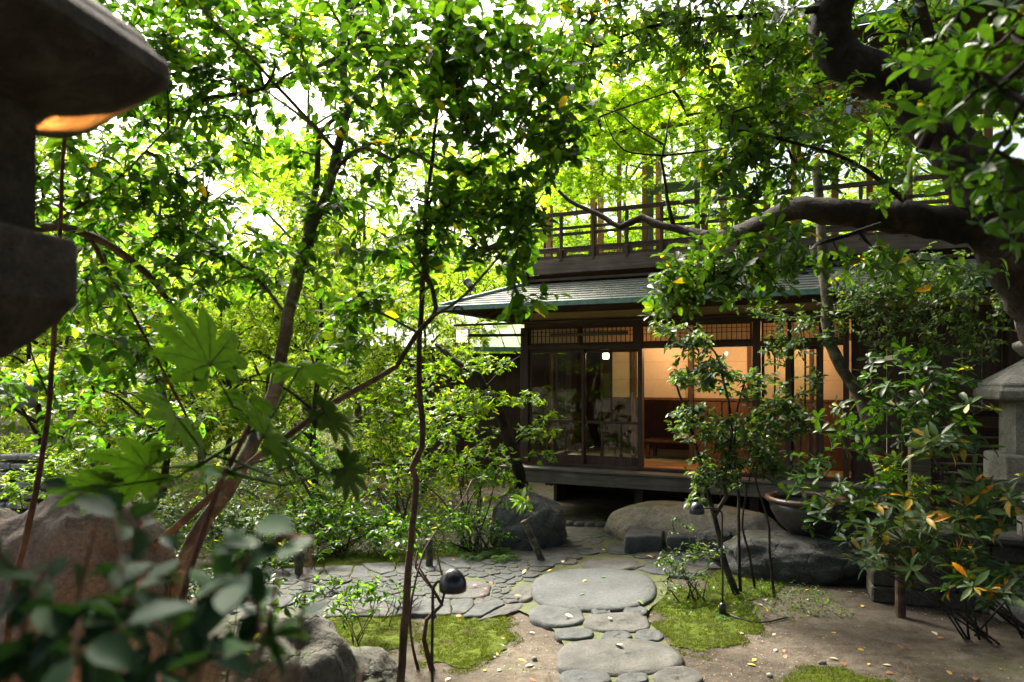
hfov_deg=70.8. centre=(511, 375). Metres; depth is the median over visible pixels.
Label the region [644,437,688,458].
table
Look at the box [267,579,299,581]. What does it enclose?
paving stone
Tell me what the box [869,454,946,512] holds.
variegated shrub
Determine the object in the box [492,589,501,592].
paving stone
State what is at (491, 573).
paving stone
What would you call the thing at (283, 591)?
paving stone
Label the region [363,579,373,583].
paving stone
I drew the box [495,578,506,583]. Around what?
paving stone
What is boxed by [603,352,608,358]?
hanging lamp
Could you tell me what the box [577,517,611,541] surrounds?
moss patch
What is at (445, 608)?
paving stone
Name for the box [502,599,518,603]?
paving stone
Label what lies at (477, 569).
paving stone
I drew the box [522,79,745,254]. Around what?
maple tree
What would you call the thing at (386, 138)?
broadleaf tree
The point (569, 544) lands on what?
paving stone
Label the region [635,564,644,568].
paving stone
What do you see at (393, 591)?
paving stone
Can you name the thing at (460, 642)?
moss patch
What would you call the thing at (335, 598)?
paving stone
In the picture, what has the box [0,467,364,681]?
shrub
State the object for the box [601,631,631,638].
stepping stone
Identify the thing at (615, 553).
paving stone
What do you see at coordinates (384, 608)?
paving stone
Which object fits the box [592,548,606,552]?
paving stone
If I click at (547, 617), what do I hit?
stepping stone
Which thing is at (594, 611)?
stepping stone
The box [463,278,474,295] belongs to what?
spotlight
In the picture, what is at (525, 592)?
stepping stone
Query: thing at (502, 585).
paving stone
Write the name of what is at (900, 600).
wooden stake
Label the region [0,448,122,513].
leafy shrub
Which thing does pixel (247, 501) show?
leaf litter
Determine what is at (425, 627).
bare shrub
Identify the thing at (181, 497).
undergrowth
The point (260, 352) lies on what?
understorey tree
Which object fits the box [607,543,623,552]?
stepping stone
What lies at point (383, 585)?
seedling
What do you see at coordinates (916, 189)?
broadleaf tree
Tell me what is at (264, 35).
maple tree
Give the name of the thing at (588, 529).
paving stone
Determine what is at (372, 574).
paving stone
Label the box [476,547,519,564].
fern
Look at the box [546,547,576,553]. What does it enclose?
paving stone
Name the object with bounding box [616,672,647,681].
stepping stone
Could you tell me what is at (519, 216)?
leaning tree
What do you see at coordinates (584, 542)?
paving stone
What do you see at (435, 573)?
paving stone
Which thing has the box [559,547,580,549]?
paving stone
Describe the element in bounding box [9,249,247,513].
understorey tree
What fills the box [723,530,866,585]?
boulder
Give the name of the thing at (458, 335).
garden lantern
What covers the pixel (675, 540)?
stone block
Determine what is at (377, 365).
understorey tree
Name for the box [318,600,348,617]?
paving stone
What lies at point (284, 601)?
paving stone
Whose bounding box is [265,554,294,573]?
seedling
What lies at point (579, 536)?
paving stone
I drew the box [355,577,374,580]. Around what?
paving stone
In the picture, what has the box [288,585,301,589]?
paving stone
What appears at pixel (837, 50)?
old tree
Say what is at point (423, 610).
paving stone
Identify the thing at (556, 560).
paving stone
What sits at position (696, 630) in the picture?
moss patch
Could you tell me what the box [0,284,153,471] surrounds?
understorey tree
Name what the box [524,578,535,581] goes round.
paving stone
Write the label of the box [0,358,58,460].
understorey tree
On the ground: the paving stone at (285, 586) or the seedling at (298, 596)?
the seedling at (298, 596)
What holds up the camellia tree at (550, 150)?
on the ground
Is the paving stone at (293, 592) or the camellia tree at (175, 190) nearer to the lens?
the camellia tree at (175, 190)
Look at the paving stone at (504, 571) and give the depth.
7.58 m
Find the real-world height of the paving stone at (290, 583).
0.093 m
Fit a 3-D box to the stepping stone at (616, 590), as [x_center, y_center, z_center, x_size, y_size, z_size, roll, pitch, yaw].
[0.802,2.080,6.994,1.239,0.099,1.372,0,0,0]
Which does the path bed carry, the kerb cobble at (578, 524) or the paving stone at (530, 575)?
the paving stone at (530, 575)
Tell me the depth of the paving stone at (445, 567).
7.80 m
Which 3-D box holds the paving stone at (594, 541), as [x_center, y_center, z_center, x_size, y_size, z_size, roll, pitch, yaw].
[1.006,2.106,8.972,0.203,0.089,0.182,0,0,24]
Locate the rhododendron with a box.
[831,412,1023,644]
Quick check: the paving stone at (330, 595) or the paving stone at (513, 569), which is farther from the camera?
the paving stone at (513, 569)
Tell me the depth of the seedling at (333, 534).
8.22 m
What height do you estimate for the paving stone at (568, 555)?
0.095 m
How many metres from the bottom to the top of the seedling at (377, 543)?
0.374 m
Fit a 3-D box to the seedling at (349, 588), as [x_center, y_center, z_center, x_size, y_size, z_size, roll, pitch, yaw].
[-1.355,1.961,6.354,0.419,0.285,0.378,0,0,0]
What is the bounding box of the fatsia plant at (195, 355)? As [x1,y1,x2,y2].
[44,302,367,652]
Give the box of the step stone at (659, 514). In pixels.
[604,500,784,550]
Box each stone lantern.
[0,0,169,357]
[973,321,1023,623]
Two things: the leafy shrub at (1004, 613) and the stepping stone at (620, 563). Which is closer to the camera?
the leafy shrub at (1004, 613)
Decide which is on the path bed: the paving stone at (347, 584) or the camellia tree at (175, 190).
the paving stone at (347, 584)
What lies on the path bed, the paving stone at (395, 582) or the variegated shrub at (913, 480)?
the paving stone at (395, 582)
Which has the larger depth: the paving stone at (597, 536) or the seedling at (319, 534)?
the paving stone at (597, 536)
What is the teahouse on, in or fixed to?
on the ground
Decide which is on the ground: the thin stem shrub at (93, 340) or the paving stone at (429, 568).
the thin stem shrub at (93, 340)
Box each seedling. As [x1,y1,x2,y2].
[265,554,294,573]
[291,581,325,608]
[300,531,341,569]
[310,566,345,594]
[313,524,357,558]
[321,594,364,645]
[331,580,378,610]
[344,573,382,641]
[361,576,402,625]
[365,529,394,559]
[383,579,421,609]
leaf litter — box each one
[28,448,465,543]
[421,580,1019,681]
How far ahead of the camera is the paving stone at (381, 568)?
7.74 m
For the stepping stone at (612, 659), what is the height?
0.089 m
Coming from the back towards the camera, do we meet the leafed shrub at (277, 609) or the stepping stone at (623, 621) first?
the stepping stone at (623, 621)
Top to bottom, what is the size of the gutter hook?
0.103 m
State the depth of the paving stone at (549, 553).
8.37 m
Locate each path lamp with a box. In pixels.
[430,568,466,681]
[689,502,725,614]
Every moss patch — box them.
[273,547,501,581]
[325,609,423,653]
[413,604,524,674]
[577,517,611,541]
[649,585,773,660]
[697,565,794,602]
[769,664,897,681]
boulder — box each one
[0,493,189,681]
[171,606,361,681]
[350,646,409,681]
[489,490,566,550]
[696,529,732,549]
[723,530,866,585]
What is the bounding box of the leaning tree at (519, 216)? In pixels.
[154,158,572,546]
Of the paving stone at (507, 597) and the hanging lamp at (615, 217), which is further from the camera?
the hanging lamp at (615, 217)
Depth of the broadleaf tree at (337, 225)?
18.99 m
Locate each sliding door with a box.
[529,349,583,463]
[584,349,638,466]
[762,346,786,473]
[792,346,818,476]
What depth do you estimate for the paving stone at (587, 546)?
8.68 m
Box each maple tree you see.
[93,186,265,450]
[105,108,329,484]
[185,0,480,451]
[394,157,528,352]
[403,134,635,353]
[490,84,787,264]
[520,0,816,451]
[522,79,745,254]
[604,16,879,243]
[712,94,900,234]
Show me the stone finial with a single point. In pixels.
(32, 402)
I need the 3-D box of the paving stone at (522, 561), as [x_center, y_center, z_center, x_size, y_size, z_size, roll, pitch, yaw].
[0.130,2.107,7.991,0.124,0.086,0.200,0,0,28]
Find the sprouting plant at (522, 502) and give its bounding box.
[510,488,542,522]
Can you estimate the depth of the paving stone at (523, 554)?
8.32 m
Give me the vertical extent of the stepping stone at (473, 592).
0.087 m
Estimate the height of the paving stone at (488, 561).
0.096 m
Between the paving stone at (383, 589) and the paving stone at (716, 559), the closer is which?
the paving stone at (383, 589)
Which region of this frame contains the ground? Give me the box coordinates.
[0,382,1023,681]
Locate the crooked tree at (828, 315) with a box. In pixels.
[729,159,1016,527]
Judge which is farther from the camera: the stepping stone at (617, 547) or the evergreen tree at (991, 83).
the stepping stone at (617, 547)
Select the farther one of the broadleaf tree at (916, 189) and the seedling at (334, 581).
the broadleaf tree at (916, 189)
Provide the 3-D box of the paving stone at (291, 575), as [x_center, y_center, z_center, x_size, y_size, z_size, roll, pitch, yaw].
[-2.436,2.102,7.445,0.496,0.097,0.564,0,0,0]
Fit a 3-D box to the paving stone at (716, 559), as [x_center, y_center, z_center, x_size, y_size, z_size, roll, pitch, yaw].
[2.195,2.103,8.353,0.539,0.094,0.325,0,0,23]
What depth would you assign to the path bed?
7.30 m
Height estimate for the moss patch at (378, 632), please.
0.043 m
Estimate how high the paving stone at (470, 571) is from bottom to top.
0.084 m
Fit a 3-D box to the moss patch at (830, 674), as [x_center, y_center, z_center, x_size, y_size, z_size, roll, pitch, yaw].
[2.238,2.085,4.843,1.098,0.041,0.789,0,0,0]
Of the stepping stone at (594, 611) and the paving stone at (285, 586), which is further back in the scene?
the paving stone at (285, 586)
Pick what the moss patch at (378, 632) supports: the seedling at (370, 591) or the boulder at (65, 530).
the seedling at (370, 591)
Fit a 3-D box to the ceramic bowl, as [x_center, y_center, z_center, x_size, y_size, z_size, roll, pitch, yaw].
[3.166,1.498,7.750,0.850,0.405,0.850,0,0,0]
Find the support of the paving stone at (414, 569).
on the path bed
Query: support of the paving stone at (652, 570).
on the path bed
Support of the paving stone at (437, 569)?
on the path bed
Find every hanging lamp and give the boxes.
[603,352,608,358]
[613,136,616,221]
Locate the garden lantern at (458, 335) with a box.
[455,322,469,487]
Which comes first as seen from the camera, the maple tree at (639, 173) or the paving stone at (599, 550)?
the paving stone at (599, 550)
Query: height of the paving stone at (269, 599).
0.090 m
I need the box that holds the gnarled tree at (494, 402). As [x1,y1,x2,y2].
[428,338,565,489]
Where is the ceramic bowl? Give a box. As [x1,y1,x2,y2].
[764,490,849,535]
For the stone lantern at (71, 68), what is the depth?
1.59 m
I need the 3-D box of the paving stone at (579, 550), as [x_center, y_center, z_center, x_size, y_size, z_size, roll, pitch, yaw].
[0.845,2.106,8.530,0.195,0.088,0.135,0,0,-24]
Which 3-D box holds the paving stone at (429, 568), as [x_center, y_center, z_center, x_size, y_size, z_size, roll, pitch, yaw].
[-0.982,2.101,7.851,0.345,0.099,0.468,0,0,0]
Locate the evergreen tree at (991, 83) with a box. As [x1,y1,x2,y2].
[882,0,1023,263]
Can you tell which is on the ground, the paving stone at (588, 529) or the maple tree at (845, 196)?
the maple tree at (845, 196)
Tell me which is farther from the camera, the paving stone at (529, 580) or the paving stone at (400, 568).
the paving stone at (400, 568)
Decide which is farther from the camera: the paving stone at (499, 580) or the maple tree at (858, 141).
the maple tree at (858, 141)
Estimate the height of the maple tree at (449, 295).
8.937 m
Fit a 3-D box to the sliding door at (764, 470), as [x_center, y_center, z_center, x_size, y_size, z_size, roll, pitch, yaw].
[3.476,0.456,9.521,0.330,1.688,0.030,0,0,25]
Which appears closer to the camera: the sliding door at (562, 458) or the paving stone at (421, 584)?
the paving stone at (421, 584)
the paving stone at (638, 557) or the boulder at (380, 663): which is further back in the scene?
the paving stone at (638, 557)
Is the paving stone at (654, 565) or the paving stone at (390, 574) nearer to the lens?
the paving stone at (390, 574)
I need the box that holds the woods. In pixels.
[0,185,947,431]
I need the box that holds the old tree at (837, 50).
[529,0,1023,345]
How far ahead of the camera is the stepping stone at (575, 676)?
4.91 m
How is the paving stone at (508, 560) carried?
on the path bed
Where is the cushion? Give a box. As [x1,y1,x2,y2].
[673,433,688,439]
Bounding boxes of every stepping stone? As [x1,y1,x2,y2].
[439,581,491,599]
[513,585,532,602]
[529,605,584,630]
[532,568,655,612]
[554,627,593,643]
[556,638,683,676]
[558,670,611,681]
[581,558,638,570]
[583,612,649,632]
[591,609,610,613]
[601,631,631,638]
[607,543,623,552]
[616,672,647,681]
[623,606,647,616]
[634,629,663,641]
[636,546,679,558]
[653,666,703,681]
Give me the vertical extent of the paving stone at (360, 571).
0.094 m
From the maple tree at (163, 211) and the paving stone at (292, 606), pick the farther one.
the maple tree at (163, 211)
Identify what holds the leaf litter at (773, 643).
on the ground
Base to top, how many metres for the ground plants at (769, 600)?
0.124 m
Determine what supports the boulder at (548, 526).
on the ground
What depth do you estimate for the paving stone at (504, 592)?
6.86 m
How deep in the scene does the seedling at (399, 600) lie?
6.42 m
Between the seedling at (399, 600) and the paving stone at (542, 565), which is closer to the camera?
the seedling at (399, 600)
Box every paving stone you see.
[230,596,292,614]
[234,595,288,609]
[264,568,298,580]
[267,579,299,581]
[267,581,297,584]
[267,584,292,589]
[277,589,288,594]
[280,601,311,610]
[287,596,311,605]
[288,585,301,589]
[289,590,301,594]
[296,581,312,585]
[299,567,323,580]
[315,597,323,601]
[316,571,327,579]
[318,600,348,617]
[320,593,336,596]
[325,565,353,577]
[326,590,338,593]
[327,596,340,599]
[339,578,352,584]
[342,583,356,586]
[344,599,370,617]
[351,566,369,578]
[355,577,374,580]
[362,563,396,574]
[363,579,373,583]
[369,571,380,576]
[372,599,397,617]
[375,577,388,582]
[378,586,390,591]
[382,572,396,577]
[383,596,400,610]
[385,580,401,584]
[386,590,400,594]
[389,576,403,580]
[389,584,399,589]
[395,563,413,573]
[397,597,435,617]
[412,560,437,571]
[412,562,427,572]
[414,591,425,595]
[417,582,425,586]
[427,576,440,578]
[428,571,440,575]
[434,598,450,615]
[435,565,443,571]
[436,557,470,568]
[440,562,452,570]
[451,598,473,613]
[462,553,502,564]
[463,599,504,618]
[465,557,485,567]
[466,569,478,573]
[471,567,484,571]
[475,596,495,604]
[477,572,488,577]
[477,603,523,621]
[482,565,492,568]
[483,576,497,579]
[485,571,499,575]
[490,593,503,597]
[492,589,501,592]
[493,567,505,569]
[494,563,505,567]
[494,574,508,577]
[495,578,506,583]
[495,583,506,587]
[497,553,521,563]
[499,569,511,573]
[499,595,515,599]
[500,590,508,594]
[501,574,515,580]
[502,550,536,559]
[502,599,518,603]
[506,581,515,584]
[508,568,521,571]
[509,577,522,581]
[512,571,525,576]
[516,560,528,563]
[517,563,529,565]
[519,566,528,570]
[522,550,557,560]
[522,574,538,577]
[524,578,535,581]
[527,570,541,574]
[529,560,552,563]
[529,566,550,571]
[530,563,554,567]
[542,548,569,556]
[545,557,566,563]
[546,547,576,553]
[559,542,581,546]
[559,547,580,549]
[562,559,577,564]
[564,554,578,557]
[566,526,604,533]
[566,530,596,535]
[566,537,584,542]
[567,534,591,538]
[570,555,582,559]
[574,549,590,552]
[577,541,593,544]
[579,551,598,554]
[581,544,592,548]
[586,539,601,543]
[592,534,602,537]
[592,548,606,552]
[593,544,604,548]
[608,551,626,554]
[632,555,646,558]
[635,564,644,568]
[638,566,694,579]
[644,559,660,562]
[647,564,671,569]
[658,561,711,575]
[666,556,720,570]
[679,551,720,561]
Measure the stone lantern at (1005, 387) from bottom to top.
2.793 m
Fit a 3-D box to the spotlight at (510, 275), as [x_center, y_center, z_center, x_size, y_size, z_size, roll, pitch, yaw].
[-0.048,-1.520,10.928,0.287,0.402,0.195,0,0,38]
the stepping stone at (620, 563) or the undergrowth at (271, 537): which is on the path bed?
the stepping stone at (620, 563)
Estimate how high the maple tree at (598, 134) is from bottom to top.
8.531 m
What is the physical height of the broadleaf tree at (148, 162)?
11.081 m
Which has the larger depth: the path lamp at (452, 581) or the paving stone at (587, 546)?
the paving stone at (587, 546)
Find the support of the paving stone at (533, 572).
on the path bed
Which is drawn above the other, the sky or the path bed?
the sky
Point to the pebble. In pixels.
(821, 662)
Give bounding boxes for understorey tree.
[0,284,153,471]
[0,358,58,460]
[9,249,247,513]
[145,271,324,465]
[200,254,428,503]
[334,298,498,492]
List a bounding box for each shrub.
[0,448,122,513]
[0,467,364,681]
[3,131,142,681]
[131,454,314,565]
[176,544,287,612]
[211,598,303,681]
[239,423,439,553]
[314,351,469,536]
[371,393,532,551]
[384,480,471,670]
[419,505,517,552]
[653,516,727,602]
[777,336,1023,637]
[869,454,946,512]
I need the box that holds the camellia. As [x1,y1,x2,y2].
[647,319,828,597]
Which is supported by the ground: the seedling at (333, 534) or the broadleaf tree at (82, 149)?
the broadleaf tree at (82, 149)
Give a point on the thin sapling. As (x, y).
(437, 50)
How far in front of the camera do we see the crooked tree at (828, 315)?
6.96 m
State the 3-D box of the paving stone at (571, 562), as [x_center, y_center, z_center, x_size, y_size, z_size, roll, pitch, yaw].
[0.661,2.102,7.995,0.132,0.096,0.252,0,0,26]
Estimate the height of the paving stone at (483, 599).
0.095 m
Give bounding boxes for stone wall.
[866,521,1023,613]
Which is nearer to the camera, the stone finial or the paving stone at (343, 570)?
the paving stone at (343, 570)
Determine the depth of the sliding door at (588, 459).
10.45 m
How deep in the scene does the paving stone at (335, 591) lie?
6.88 m
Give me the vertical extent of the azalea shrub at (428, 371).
2.484 m
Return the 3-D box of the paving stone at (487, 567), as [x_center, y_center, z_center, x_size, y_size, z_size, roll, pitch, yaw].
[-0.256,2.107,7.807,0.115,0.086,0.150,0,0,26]
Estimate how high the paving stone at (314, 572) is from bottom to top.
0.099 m
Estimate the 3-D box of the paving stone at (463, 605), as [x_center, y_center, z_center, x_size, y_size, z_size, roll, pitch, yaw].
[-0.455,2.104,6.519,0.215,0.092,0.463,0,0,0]
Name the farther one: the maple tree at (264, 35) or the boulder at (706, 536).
the maple tree at (264, 35)
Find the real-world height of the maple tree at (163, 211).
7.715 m
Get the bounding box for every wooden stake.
[294,549,302,575]
[425,538,432,566]
[521,519,544,560]
[894,556,905,617]
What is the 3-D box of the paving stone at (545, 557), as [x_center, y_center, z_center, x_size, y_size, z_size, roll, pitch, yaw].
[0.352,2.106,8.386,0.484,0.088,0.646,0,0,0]
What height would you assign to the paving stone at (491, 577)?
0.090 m
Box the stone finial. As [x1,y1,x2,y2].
[14,382,38,407]
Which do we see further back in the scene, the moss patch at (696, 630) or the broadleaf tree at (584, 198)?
the broadleaf tree at (584, 198)
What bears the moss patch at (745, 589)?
on the ground
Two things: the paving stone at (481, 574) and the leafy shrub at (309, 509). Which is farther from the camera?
the leafy shrub at (309, 509)
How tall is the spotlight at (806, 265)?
0.371 m
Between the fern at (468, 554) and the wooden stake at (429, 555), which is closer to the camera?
the wooden stake at (429, 555)
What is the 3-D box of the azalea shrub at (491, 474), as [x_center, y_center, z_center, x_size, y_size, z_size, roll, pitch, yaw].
[-0.717,1.160,9.177,2.088,1.898,1.250,0,0,15]
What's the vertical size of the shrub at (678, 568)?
0.767 m
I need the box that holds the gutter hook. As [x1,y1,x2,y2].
[452,305,462,311]
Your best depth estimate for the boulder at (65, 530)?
4.04 m
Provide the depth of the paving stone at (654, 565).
7.83 m
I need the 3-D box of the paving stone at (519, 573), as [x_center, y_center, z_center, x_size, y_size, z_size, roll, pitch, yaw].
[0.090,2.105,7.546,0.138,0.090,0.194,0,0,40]
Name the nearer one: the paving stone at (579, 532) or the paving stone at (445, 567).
the paving stone at (445, 567)
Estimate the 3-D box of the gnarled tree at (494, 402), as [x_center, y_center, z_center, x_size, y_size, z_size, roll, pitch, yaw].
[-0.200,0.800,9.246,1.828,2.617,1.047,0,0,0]
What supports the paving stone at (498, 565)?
on the path bed
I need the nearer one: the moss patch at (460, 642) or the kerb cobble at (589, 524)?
the moss patch at (460, 642)
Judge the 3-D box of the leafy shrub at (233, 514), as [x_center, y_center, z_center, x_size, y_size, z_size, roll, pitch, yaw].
[-3.297,1.520,8.291,2.272,1.185,1.587,0,0,0]
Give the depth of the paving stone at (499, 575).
7.45 m
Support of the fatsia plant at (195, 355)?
on the ground
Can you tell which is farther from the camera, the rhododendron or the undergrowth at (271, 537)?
the undergrowth at (271, 537)
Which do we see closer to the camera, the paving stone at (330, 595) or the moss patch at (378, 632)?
the moss patch at (378, 632)
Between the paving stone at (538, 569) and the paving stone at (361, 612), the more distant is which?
the paving stone at (538, 569)
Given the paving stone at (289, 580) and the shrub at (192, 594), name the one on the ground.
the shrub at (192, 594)
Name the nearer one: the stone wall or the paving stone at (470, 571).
the stone wall
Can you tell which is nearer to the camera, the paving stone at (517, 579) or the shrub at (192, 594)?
the shrub at (192, 594)
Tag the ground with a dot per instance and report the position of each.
(912, 634)
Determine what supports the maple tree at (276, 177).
on the ground
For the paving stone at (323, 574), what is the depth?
7.43 m
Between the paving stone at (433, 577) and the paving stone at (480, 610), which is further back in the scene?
the paving stone at (433, 577)
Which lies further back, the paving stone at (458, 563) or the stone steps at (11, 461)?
the stone steps at (11, 461)
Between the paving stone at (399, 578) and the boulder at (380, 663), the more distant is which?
the paving stone at (399, 578)
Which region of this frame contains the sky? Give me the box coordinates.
[0,0,1023,379]
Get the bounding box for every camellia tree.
[0,0,276,505]
[36,0,620,642]
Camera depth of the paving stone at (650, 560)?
8.07 m
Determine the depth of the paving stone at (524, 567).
7.76 m
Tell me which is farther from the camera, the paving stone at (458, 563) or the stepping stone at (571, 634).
the paving stone at (458, 563)
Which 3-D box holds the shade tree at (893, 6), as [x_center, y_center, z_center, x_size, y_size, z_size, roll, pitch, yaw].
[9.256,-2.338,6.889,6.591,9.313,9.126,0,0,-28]
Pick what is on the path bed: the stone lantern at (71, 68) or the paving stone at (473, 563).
the paving stone at (473, 563)
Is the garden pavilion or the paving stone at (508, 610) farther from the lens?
the garden pavilion
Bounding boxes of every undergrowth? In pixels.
[0,428,467,533]
[167,499,492,557]
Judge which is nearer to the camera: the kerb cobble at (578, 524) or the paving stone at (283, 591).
the paving stone at (283, 591)
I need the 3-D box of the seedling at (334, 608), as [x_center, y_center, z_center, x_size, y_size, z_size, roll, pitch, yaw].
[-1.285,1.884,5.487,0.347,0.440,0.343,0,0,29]
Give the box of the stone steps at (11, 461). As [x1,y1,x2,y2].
[0,452,73,514]
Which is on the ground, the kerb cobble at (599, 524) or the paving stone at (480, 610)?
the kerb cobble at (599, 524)
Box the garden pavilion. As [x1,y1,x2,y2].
[357,313,576,474]
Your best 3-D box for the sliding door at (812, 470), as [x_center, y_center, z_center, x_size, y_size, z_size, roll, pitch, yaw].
[3.814,0.456,9.364,0.335,1.688,0.030,0,0,25]
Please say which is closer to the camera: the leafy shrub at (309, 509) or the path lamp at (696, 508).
the path lamp at (696, 508)
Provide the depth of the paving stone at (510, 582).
7.17 m
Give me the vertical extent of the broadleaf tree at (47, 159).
7.498 m
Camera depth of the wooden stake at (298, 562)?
7.46 m
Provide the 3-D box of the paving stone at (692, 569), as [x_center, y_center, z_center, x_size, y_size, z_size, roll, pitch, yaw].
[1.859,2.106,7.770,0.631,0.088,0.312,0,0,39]
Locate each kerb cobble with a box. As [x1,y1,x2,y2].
[566,520,573,525]
[573,521,584,526]
[584,521,594,526]
[594,522,605,526]
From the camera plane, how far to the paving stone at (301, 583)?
7.15 m
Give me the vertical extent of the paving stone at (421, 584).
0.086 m
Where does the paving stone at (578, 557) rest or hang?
on the path bed
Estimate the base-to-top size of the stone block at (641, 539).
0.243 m
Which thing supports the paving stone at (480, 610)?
on the path bed
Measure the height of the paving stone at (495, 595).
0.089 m
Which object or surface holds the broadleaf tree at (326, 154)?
on the ground
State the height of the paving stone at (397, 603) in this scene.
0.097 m
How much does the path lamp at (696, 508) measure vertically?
0.998 m
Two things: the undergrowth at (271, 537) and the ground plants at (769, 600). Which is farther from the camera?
the undergrowth at (271, 537)
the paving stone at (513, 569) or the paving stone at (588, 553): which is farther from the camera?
the paving stone at (588, 553)
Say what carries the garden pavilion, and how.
on the ground
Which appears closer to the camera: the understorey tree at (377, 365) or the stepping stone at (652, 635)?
the stepping stone at (652, 635)
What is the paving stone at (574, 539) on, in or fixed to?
on the path bed
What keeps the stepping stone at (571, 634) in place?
on the path bed
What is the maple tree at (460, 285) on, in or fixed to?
on the ground
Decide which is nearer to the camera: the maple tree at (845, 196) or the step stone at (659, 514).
the step stone at (659, 514)
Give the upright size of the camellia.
2.658 m
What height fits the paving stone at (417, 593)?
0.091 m
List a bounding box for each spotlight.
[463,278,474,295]
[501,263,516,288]
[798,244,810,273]
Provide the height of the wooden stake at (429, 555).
0.335 m
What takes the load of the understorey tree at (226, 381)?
on the ground
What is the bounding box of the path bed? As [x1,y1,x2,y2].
[279,531,682,681]
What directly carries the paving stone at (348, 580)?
on the path bed
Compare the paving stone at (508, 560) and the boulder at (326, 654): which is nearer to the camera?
the boulder at (326, 654)
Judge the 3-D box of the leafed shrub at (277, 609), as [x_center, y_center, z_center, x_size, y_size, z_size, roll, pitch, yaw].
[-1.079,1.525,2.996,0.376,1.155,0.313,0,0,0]
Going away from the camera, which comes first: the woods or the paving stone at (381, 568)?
the paving stone at (381, 568)
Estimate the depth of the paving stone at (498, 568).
7.72 m
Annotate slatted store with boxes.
[884,354,1016,527]
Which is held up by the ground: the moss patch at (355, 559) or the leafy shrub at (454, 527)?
the moss patch at (355, 559)
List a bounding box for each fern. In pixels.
[458,550,499,560]
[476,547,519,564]
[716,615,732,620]
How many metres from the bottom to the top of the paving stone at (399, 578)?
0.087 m
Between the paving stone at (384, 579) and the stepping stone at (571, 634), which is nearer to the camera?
the stepping stone at (571, 634)
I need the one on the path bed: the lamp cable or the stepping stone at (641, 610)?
the stepping stone at (641, 610)
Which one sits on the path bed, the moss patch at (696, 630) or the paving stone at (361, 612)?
the paving stone at (361, 612)
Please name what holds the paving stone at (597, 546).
on the path bed
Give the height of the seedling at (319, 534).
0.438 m
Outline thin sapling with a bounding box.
[353,0,540,681]
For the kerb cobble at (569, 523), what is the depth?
9.89 m
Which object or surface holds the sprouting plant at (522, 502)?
on the wooden stake at (532, 539)
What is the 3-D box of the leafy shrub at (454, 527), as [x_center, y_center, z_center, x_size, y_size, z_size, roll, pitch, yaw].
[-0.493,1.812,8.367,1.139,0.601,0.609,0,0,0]
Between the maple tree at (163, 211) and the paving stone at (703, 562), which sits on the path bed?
the paving stone at (703, 562)
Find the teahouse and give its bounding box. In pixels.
[437,0,1023,512]
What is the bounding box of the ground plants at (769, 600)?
[648,572,853,617]
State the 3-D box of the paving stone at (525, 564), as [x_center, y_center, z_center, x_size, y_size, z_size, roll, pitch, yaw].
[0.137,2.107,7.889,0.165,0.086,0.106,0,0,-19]
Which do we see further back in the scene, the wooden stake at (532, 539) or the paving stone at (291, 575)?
the wooden stake at (532, 539)
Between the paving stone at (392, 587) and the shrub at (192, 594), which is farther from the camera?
the paving stone at (392, 587)
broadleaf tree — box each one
[25,138,223,472]
[36,134,166,439]
[45,129,201,397]
[216,117,370,427]
[242,153,444,448]
[336,110,502,352]
[462,161,633,353]
[823,112,1023,205]
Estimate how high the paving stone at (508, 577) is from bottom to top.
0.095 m
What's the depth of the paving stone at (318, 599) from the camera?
6.66 m
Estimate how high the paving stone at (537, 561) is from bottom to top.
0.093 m
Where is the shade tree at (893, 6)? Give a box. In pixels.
[886,0,1011,49]
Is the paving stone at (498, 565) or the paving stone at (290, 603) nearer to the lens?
the paving stone at (290, 603)
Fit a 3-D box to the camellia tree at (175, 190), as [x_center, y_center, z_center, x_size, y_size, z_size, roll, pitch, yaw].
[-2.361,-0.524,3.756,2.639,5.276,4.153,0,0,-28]
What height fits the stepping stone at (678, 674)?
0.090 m
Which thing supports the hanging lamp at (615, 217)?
hanging from the teahouse
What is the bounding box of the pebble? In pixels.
[818,660,826,664]
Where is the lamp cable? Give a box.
[725,612,788,622]
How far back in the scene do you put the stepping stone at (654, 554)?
8.30 m

